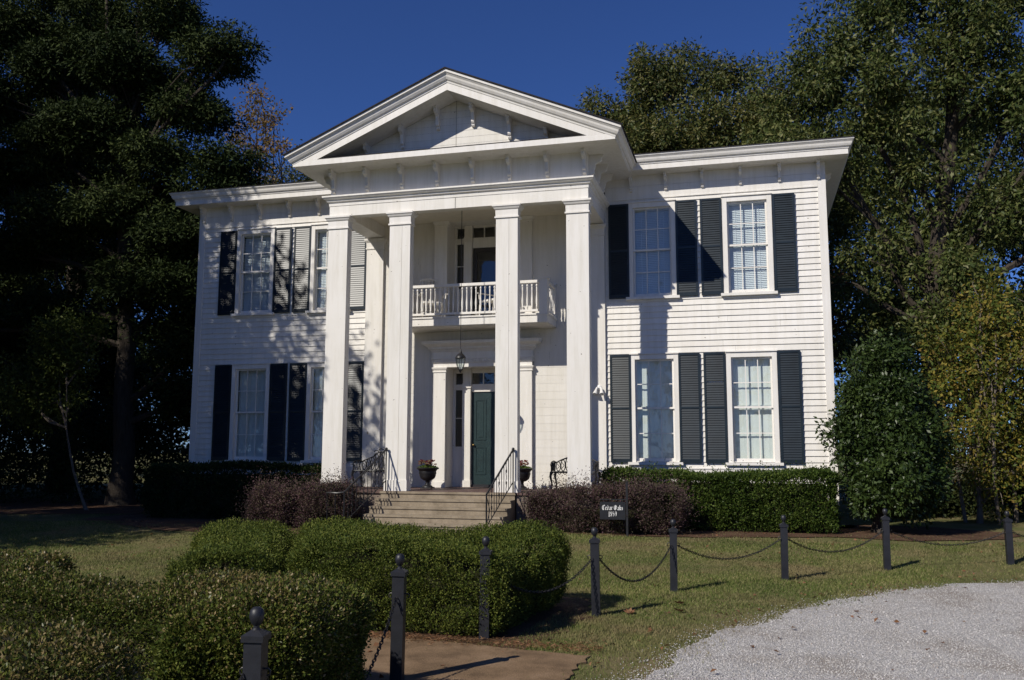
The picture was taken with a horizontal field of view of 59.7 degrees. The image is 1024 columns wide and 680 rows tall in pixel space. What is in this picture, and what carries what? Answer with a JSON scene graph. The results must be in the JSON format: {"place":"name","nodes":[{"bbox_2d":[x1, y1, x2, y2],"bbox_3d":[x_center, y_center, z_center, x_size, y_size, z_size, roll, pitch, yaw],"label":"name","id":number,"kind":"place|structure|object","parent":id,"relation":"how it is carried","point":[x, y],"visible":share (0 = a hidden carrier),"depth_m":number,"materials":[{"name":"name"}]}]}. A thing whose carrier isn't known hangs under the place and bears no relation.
{"place":"outdoors","nodes":[
{"label":"outdoors","id":0,"kind":"place"},
{"bbox_2d":[326,447,387,519],"bbox_3d":[-3.111,3.112,18.743,0.401,1.711,1.747,-5,-9,36],"label":"iron railing","id":1,"kind":"object","parent":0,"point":[368,467],"visible":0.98,"depth_m":18.72,"materials":[{"name":"black metal"}]},
{"bbox_2d":[361,635,590,679],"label":"walkway","id":2,"kind":"structure","parent":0,"point":[464,661],"depth_m":7.36,"materials":[{"name":"brown concrete"}]},
{"bbox_2d":[388,554,409,679],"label":"fence post","id":3,"kind":"object","parent":2,"relation":"on","point":[399,574],"visible":1,"depth_m":6.80,"materials":[{"name":"metal"}]},
{"bbox_2d":[267,597,397,679],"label":"chain","id":4,"kind":"object","parent":3,"relation":"hanging from","point":[380,644],"visible":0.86,"depth_m":6.44,"materials":[{"name":"metal"}]},
{"bbox_2d":[11,518,1023,677],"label":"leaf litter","id":5,"kind":"object","parent":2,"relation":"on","point":[502,639],"visible":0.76,"depth_m":8.26,"materials":[{"name":"brown plant"}]},
{"bbox_2d":[0,453,1023,679],"bbox_3d":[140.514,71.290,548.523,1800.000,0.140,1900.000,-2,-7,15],"label":"lawn","id":6,"kind":"structure","parent":0,"point":[957,522],"depth_m":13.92,"materials":[{"name":"plant"}]},
{"bbox_2d":[0,547,77,603],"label":"boxwood hedge","id":7,"kind":"object","parent":6,"relation":"on","point":[57,559],"visible":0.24,"depth_m":8.01,"materials":[{"name":"green plant"}]},
{"bbox_2d":[0,616,148,679],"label":"boxwood hedge","id":8,"kind":"object","parent":6,"relation":"on","point":[14,645],"visible":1,"depth_m":4.31,"materials":[{"name":"green plant"}]},
{"bbox_2d":[0,498,151,513],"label":"mulch bed","id":9,"kind":"object","parent":6,"relation":"on","point":[98,506],"visible":0.69,"depth_m":25.37,"materials":[{"name":"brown wood"}]},
{"bbox_2d":[0,298,124,509],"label":"understory tree","id":10,"kind":"object","parent":9,"relation":"on","point":[67,359],"visible":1,"depth_m":25.54,"materials":[{"name":"green plant"}]},
{"bbox_2d":[0,0,279,505],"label":"cedar tree","id":11,"kind":"object","parent":9,"relation":"on","point":[153,271],"visible":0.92,"depth_m":27.57,"materials":[{"name":"green plant"}]},
{"bbox_2d":[0,389,188,504],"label":"undergrowth","id":12,"kind":"object","parent":6,"relation":"on","point":[16,450],"visible":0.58,"depth_m":28.38,"materials":[{"name":"green plant"}]},
{"bbox_2d":[0,0,189,492],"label":"tree","id":13,"kind":"object","parent":6,"relation":"on","point":[9,285],"visible":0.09,"depth_m":34.36,"materials":[{"name":"green plant"}]},
{"bbox_2d":[0,554,310,679],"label":"boxwood hedge","id":14,"kind":"object","parent":6,"relation":"on","point":[121,612],"visible":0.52,"depth_m":6.11,"materials":[{"name":"green plant"}]},
{"bbox_2d":[83,512,301,533],"bbox_3d":[-6.546,4.178,20.468,7.726,0.031,4.422,-2,-7,15],"label":"mulch bed","id":15,"kind":"object","parent":6,"relation":"on","point":[150,522],"visible":0.34,"depth_m":20.36,"materials":[{"name":"brown soil"}]},
{"bbox_2d":[139,458,321,519],"bbox_3d":[-6.525,3.627,21.488,5.092,1.556,1.498,-2,-7,15],"label":"evergreen hedge","id":16,"kind":"object","parent":15,"relation":"on","point":[211,493],"visible":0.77,"depth_m":21.27,"materials":[{"name":"green plant"}]},
{"bbox_2d":[223,466,308,527],"bbox_3d":[-5.159,3.441,19.432,1.988,1.415,2.247,-2,-7,15],"label":"purple shrub","id":17,"kind":"object","parent":15,"relation":"on","point":[273,507],"visible":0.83,"depth_m":18.84,"materials":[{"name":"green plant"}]},
{"bbox_2d":[282,463,373,527],"bbox_3d":[-3.977,3.410,19.023,2.039,1.563,2.006,-2,-7,15],"label":"purple shrub","id":18,"kind":"object","parent":15,"relation":"on","point":[313,495],"visible":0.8,"depth_m":18.67,"materials":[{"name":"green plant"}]},
{"bbox_2d":[163,515,297,606],"bbox_3d":[-3.126,2.554,9.975,1.420,0.988,3.506,2,-7,-11],"label":"boxwood hedge","id":19,"kind":"object","parent":6,"relation":"on","point":[256,547],"visible":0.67,"depth_m":9.28,"materials":[{"name":"green plant"}]},
{"bbox_2d":[239,606,270,679],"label":"fence post","id":20,"kind":"object","parent":6,"relation":"on","point":[255,639],"visible":0.98,"depth_m":4.42,"materials":[{"name":"metal"}]},
{"bbox_2d":[222,82,297,186],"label":"autumn tree","id":21,"kind":"object","parent":6,"relation":"on","point":[263,117],"visible":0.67,"depth_m":44.94,"materials":[{"name":"orange plant"}]},
{"bbox_2d":[146,567,376,679],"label":"boxwood hedge","id":22,"kind":"object","parent":6,"relation":"on","point":[328,640],"visible":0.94,"depth_m":5.26,"materials":[{"name":"green plant"}]},
{"bbox_2d":[261,137,312,184],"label":"broadleaf tree","id":23,"kind":"object","parent":6,"relation":"on","point":[293,177],"visible":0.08,"depth_m":51.80,"materials":[{"name":"green plant"}]},
{"bbox_2d":[162,597,592,648],"bbox_3d":[-1.909,2.954,9.669,5.561,0.001,4.035,-2,-7,15],"label":"mulch bed","id":24,"kind":"object","parent":6,"relation":"on","point":[532,620],"visible":0.08,"depth_m":8.92,"materials":[{"name":"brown wood"}]},
{"bbox_2d":[283,514,574,637],"bbox_3d":[-1.293,2.493,9.726,3.712,1.056,2.499,-2,-7,15],"label":"boxwood hedge","id":25,"kind":"object","parent":6,"relation":"on","point":[443,585],"visible":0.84,"depth_m":8.81,"materials":[{"name":"green plant"}]},
{"bbox_2d":[363,491,515,532],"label":"front steps","id":26,"kind":"structure","parent":6,"relation":"on","point":[450,510],"depth_m":18.50,"materials":[{"name":"concrete"}]},
{"bbox_2d":[477,536,493,639],"bbox_3d":[-0.253,2.426,8.357,0.168,1.150,0.114,0,-8,7],"label":"fence post","id":27,"kind":"object","parent":6,"relation":"on","point":[486,552],"visible":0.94,"depth_m":8.32,"materials":[{"name":"metal"}]},
{"bbox_2d":[485,448,514,525],"bbox_3d":[-0.235,3.032,18.047,0.068,1.711,1.641,-2,-8,20],"label":"iron railing","id":28,"kind":"object","parent":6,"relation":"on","point":[499,472],"visible":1,"depth_m":18.09,"materials":[{"name":"black metal"}]},
{"bbox_2d":[168,67,854,523],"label":"mansion","id":29,"kind":"structure","parent":6,"relation":"on","point":[676,305],"depth_m":20.59,"materials":[{"name":"white paint"}]},
{"bbox_2d":[225,363,270,461],"bbox_3d":[-6.765,1.888,23.242,1.240,2.685,0.445,-2,-7,15],"label":"window","id":30,"kind":"structure","parent":29,"relation":"in","point":[249,408],"depth_m":23.25,"materials":[{"name":"glass"}]},
{"bbox_2d":[231,227,275,318],"bbox_3d":[-6.756,-1.798,23.707,1.240,2.475,0.445,-2,-7,15],"label":"window","id":31,"kind":"structure","parent":29,"relation":"in","point":[255,246],"depth_m":23.70,"materials":[{"name":"glass"}]},
{"bbox_2d":[300,361,347,464],"bbox_3d":[-4.671,1.824,22.689,1.240,2.685,0.445,-2,-7,15],"label":"window","id":32,"kind":"structure","parent":29,"relation":"in","point":[315,370],"depth_m":22.74,"materials":[{"name":"glass"}]},
{"bbox_2d":[305,223,350,315],"bbox_3d":[-4.662,-1.862,23.154,1.240,2.475,0.445,-2,-7,15],"label":"window","id":33,"kind":"structure","parent":29,"relation":"in","point":[319,232],"depth_m":23.20,"materials":[{"name":"paint"}]},
{"bbox_2d":[351,448,384,486],"bbox_3d":[-3.241,3.068,21.373,1.098,0.939,0.614,-2,-7,15],"label":"iron bench","id":34,"kind":"object","parent":29,"relation":"on","point":[359,467],"visible":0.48,"depth_m":21.63,"materials":[{"name":"black metal"}]},
{"bbox_2d":[416,468,438,488],"bbox_3d":[-1.974,3.228,20.863,0.536,0.485,0.536,-2,-7,15],"label":"garden urn","id":35,"kind":"object","parent":29,"relation":"on","point":[427,475],"visible":0.99,"depth_m":20.72,"materials":[{"name":"metal"}]},
{"bbox_2d":[417,459,438,467],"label":"bedding flowers","id":36,"kind":"object","parent":35,"relation":"in","point":[428,465],"visible":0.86,"depth_m":20.82,"materials":[{"name":"red plant"}]},
{"bbox_2d":[418,278,447,317],"bbox_3d":[-1.936,-1.027,21.679,0.670,1.106,0.913,2,-7,-14],"label":"rocking chair","id":37,"kind":"object","parent":29,"relation":"on","point":[419,295],"visible":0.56,"depth_m":21.85,"materials":[{"name":"paint"}]},
{"bbox_2d":[455,226,465,372],"bbox_3d":[-1.159,-1.217,20.354,0.250,3.940,0.250,-2,-7,15],"label":"hanging lantern","id":38,"kind":"object","parent":29,"relation":"hanging from","point":[460,355],"visible":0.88,"depth_m":20.18,"materials":[{"name":"metal"}]},
{"bbox_2d":[421,338,541,488],"bbox_3d":[-0.645,1.794,21.753,2.960,3.560,1.160,-2,-7,15],"label":"front doorway","id":39,"kind":"structure","parent":29,"relation":"in","point":[463,413],"depth_m":21.83,"materials":[{"name":"paint"}]},
{"bbox_2d":[433,215,533,316],"bbox_3d":[-0.613,-1.711,22.286,2.580,2.588,0.975,-2,-7,15],"label":"balcony doorway","id":40,"kind":"structure","parent":29,"relation":"in","point":[478,236],"depth_m":22.49,"materials":[{"name":"paint"}]},
{"bbox_2d":[475,289,495,314],"bbox_3d":[-0.391,-1.071,21.301,0.913,1.106,0.670,7,-10,-43],"label":"rocking chair","id":41,"kind":"object","parent":29,"relation":"on","point":[487,300],"visible":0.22,"depth_m":21.25,"materials":[{"name":"paint"}]},
{"bbox_2d":[520,468,532,489],"bbox_3d":[0.220,3.160,20.284,0.536,0.485,0.536,-2,-7,15],"label":"garden urn","id":42,"kind":"object","parent":29,"relation":"on","point":[525,473],"visible":0.57,"depth_m":20.13,"materials":[{"name":"metal"}]},
{"bbox_2d":[520,460,531,467],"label":"bedding flowers","id":43,"kind":"object","parent":42,"relation":"in","point":[523,464],"visible":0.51,"depth_m":20.23,"materials":[{"name":"pink plant"}]},
{"bbox_2d":[549,457,600,488],"bbox_3d":[1.427,2.924,20.141,1.098,0.939,0.614,-2,-7,15],"label":"iron bench","id":44,"kind":"object","parent":29,"relation":"on","point":[553,465],"visible":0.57,"depth_m":20.21,"materials":[{"name":"black metal"}]},
{"bbox_2d":[593,385,603,395],"bbox_3d":[2.010,1.163,20.676,0.272,0.255,0.204,-2,-7,15],"label":"floodlight","id":45,"kind":"object","parent":29,"relation":"attached to","point":[599,387],"visible":1,"depth_m":20.64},
{"bbox_2d":[626,199,679,302],"bbox_3d":[3.305,-2.080,20.981,1.240,2.403,0.315,-2,-7,15],"label":"window","id":46,"kind":"structure","parent":29,"relation":"in","point":[652,234],"depth_m":21.03,"materials":[{"name":"glass"}]},
{"bbox_2d":[628,352,683,466],"bbox_3d":[3.291,1.603,20.500,1.240,2.613,0.284,-2,-7,15],"label":"window","id":47,"kind":"structure","parent":29,"relation":"in","point":[654,376],"depth_m":20.58,"materials":[{"name":"glass"}]},
{"bbox_2d":[721,192,777,298],"bbox_3d":[5.416,-2.173,20.495,1.240,2.475,0.445,-2,-7,15],"label":"window","id":48,"kind":"structure","parent":29,"relation":"in","point":[748,266],"depth_m":20.48,"materials":[{"name":"glass"}]},
{"bbox_2d":[725,350,783,467],"bbox_3d":[5.407,1.513,20.030,1.240,2.685,0.445,-2,-7,15],"label":"window","id":49,"kind":"structure","parent":29,"relation":"in","point":[752,381],"depth_m":20.02,"materials":[{"name":"glass"}]},
{"bbox_2d":[0,245,1023,502],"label":"woodland","id":50,"kind":"object","parent":6,"relation":"on","point":[152,429],"visible":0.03,"depth_m":34.30,"materials":[{"name":"green plant"}]},
{"bbox_2d":[587,527,602,616],"bbox_3d":[0.900,2.595,9.613,0.168,1.135,0.114,-2,-7,9],"label":"fence post","id":51,"kind":"object","parent":6,"relation":"on","point":[594,542],"visible":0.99,"depth_m":9.58,"materials":[{"name":"metal"}]},
{"bbox_2d":[491,559,592,593],"bbox_3d":[0.325,2.402,8.999,0.034,0.301,1.622,-6,-10,42],"label":"chain","id":52,"kind":"object","parent":51,"relation":"hanging from","point":[561,585],"visible":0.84,"depth_m":9.06,"materials":[{"name":"metal"}]},
{"bbox_2d":[600,482,628,536],"bbox_3d":[1.968,3.307,17.190,0.550,1.148,0.048,-2,-7,15],"label":"name sign","id":53,"kind":"object","parent":6,"relation":"on","point":[606,508],"visible":0.98,"depth_m":17.17,"materials":[{"name":"metal"}]},
{"bbox_2d":[624,608,634,613],"bbox_3d":[1.277,2.935,9.671,0.130,0.052,0.130,2,-7,-16],"label":"fallen leaf","id":54,"kind":"object","parent":6,"relation":"on","point":[630,610],"visible":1,"depth_m":9.68,"materials":[{"name":"brown plant"}]},
{"bbox_2d":[667,519,679,591],"bbox_3d":[2.051,2.831,11.316,0.168,1.100,0.114,-1,-7,11],"label":"fence post","id":55,"kind":"object","parent":6,"relation":"on","point":[673,530],"visible":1,"depth_m":11.28,"materials":[{"name":"metal"}]},
{"bbox_2d":[600,545,671,581],"bbox_3d":[1.477,2.647,10.474,0.034,0.381,1.957,-5,-9,33],"label":"chain","id":56,"kind":"object","parent":55,"relation":"hanging from","point":[643,578],"visible":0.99,"depth_m":10.46,"materials":[{"name":"metal"}]},
{"bbox_2d":[677,538,780,559],"bbox_3d":[2.909,2.793,11.845,1.911,0.251,0.034,4,-8,-31],"label":"chain","id":57,"kind":"object","parent":55,"relation":"hanging from","point":[732,558],"visible":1,"depth_m":11.82,"materials":[{"name":"metal"}]},
{"bbox_2d":[573,35,822,153],"bbox_3d":[6.876,-3.294,33.916,10.302,18.637,5.988,-2,-7,15],"label":"oak tree","id":58,"kind":"object","parent":6,"relation":"on","point":[647,128],"visible":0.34,"depth_m":34.56,"materials":[{"name":"green plant"}]},
{"bbox_2d":[778,515,789,580],"bbox_3d":[3.773,2.974,12.351,0.168,1.085,0.114,-1,-8,11],"label":"fence post","id":59,"kind":"object","parent":6,"relation":"on","point":[783,526],"visible":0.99,"depth_m":12.32,"materials":[{"name":"metal"}]},
{"bbox_2d":[563,525,1018,540],"bbox_3d":[5.206,3.933,18.417,9.862,0.001,3.680,-1,-7,8],"label":"mulch bed","id":60,"kind":"object","parent":6,"relation":"on","point":[860,531],"visible":0.39,"depth_m":17.59,"materials":[{"name":"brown wood"}]},
{"bbox_2d":[512,464,705,535],"bbox_3d":[1.922,3.318,18.054,3.963,1.615,2.130,-2,-7,15],"label":"purple shrub","id":61,"kind":"object","parent":60,"relation":"on","point":[653,520],"visible":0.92,"depth_m":17.71,"materials":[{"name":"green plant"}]},
{"bbox_2d":[599,457,846,533],"bbox_3d":[4.303,3.240,18.687,5.122,1.566,1.675,-2,-7,15],"label":"evergreen hedge","id":62,"kind":"object","parent":60,"relation":"on","point":[733,500],"visible":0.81,"depth_m":18.09,"materials":[{"name":"green plant"}]},
{"bbox_2d":[813,326,963,532],"bbox_3d":[7.712,1.835,18.262,2.476,4.288,3.037,-7,-10,43],"label":"broadleaf evergreen","id":63,"kind":"object","parent":60,"relation":"on","point":[893,445],"visible":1,"depth_m":17.79,"materials":[{"name":"green plant"}]},
{"bbox_2d":[830,254,859,376],"bbox_3d":[11.335,1.323,31.771,2.308,8.866,2.505,-2,-7,15],"label":"russet tree","id":64,"kind":"object","parent":6,"relation":"on","point":[834,324],"visible":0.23,"depth_m":32.07,"materials":[{"name":"green plant"}]},
{"bbox_2d":[734,0,1023,488],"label":"oak tree","id":65,"kind":"object","parent":6,"relation":"on","point":[880,89],"visible":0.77,"depth_m":27.69,"materials":[{"name":"green plant"}]},
{"bbox_2d":[880,509,891,569],"bbox_3d":[5.596,3.078,13.329,0.168,1.100,0.114,-1,-8,12],"label":"fence post","id":66,"kind":"object","parent":6,"relation":"on","point":[885,519],"visible":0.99,"depth_m":13.30,"materials":[{"name":"metal"}]},
{"bbox_2d":[788,530,882,552],"bbox_3d":[4.681,2.923,12.851,1.972,0.278,0.034,4,-8,-28],"label":"chain","id":67,"kind":"object","parent":66,"relation":"hanging from","point":[813,549],"visible":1,"depth_m":12.83,"materials":[{"name":"metal"}]},
{"bbox_2d":[891,531,1004,545],"bbox_3d":[6.606,2.996,13.510,1.954,0.247,0.034,1,-7,-9],"label":"chain","id":68,"kind":"object","parent":66,"relation":"hanging from","point":[920,541],"visible":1,"depth_m":13.49,"materials":[{"name":"metal"}]},
{"bbox_2d":[818,70,1023,477],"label":"oak tree","id":69,"kind":"object","parent":6,"relation":"on","point":[844,216],"visible":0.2,"depth_m":36.72,"materials":[{"name":"green plant"}]},
{"bbox_2d":[932,352,967,522],"bbox_3d":[10.386,2.309,21.171,0.597,4.156,0.146,-2,-7,15],"label":"sapling","id":70,"kind":"object","parent":6,"relation":"on","point":[964,515],"visible":0.42,"depth_m":20.96,"materials":[{"name":"brown plant"}]},
{"bbox_2d":[895,428,1023,519],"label":"undergrowth","id":71,"kind":"object","parent":6,"relation":"on","point":[953,503],"visible":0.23,"depth_m":22.69,"materials":[{"name":"green plant"}]},
{"bbox_2d":[910,268,1023,525],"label":"yellowing tree","id":72,"kind":"object","parent":6,"relation":"on","point":[981,341],"visible":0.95,"depth_m":20.71,"materials":[{"name":"green plant"}]},
{"bbox_2d":[974,331,1001,523],"bbox_3d":[11.070,2.036,20.581,0.518,4.565,0.389,-2,-7,15],"label":"sapling","id":73,"kind":"object","parent":6,"relation":"on","point":[996,501],"visible":0.65,"depth_m":20.38,"materials":[{"name":"brown plant"}]},
{"bbox_2d":[1002,511,1014,564],"bbox_3d":[7.619,3.127,13.668,0.168,1.005,0.114,-1,-8,13],"label":"fence post","id":74,"kind":"object","parent":6,"relation":"on","point":[1008,537],"visible":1,"depth_m":13.64,"materials":[{"name":"metal"}]},
{"bbox_2d":[1002,381,1020,522],"bbox_3d":[11.943,2.208,21.129,0.575,4.363,0.292,1,-7,-7],"label":"sapling","id":75,"kind":"object","parent":6,"relation":"on","point":[1016,516],"visible":0.16,"depth_m":20.83,"materials":[{"name":"brown plant"}]},
{"bbox_2d":[0,0,1023,454],"label":"sky","id":76,"kind":"structure","parent":0,"point":[332,61],"materials":[{"name":"blue"}]},
{"bbox_2d":[586,579,1023,679],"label":"gravel driveway","id":77,"kind":"structure","parent":0,"point":[888,637],"depth_m":8.22,"materials":[{"name":"grey gravel"}]}
]}

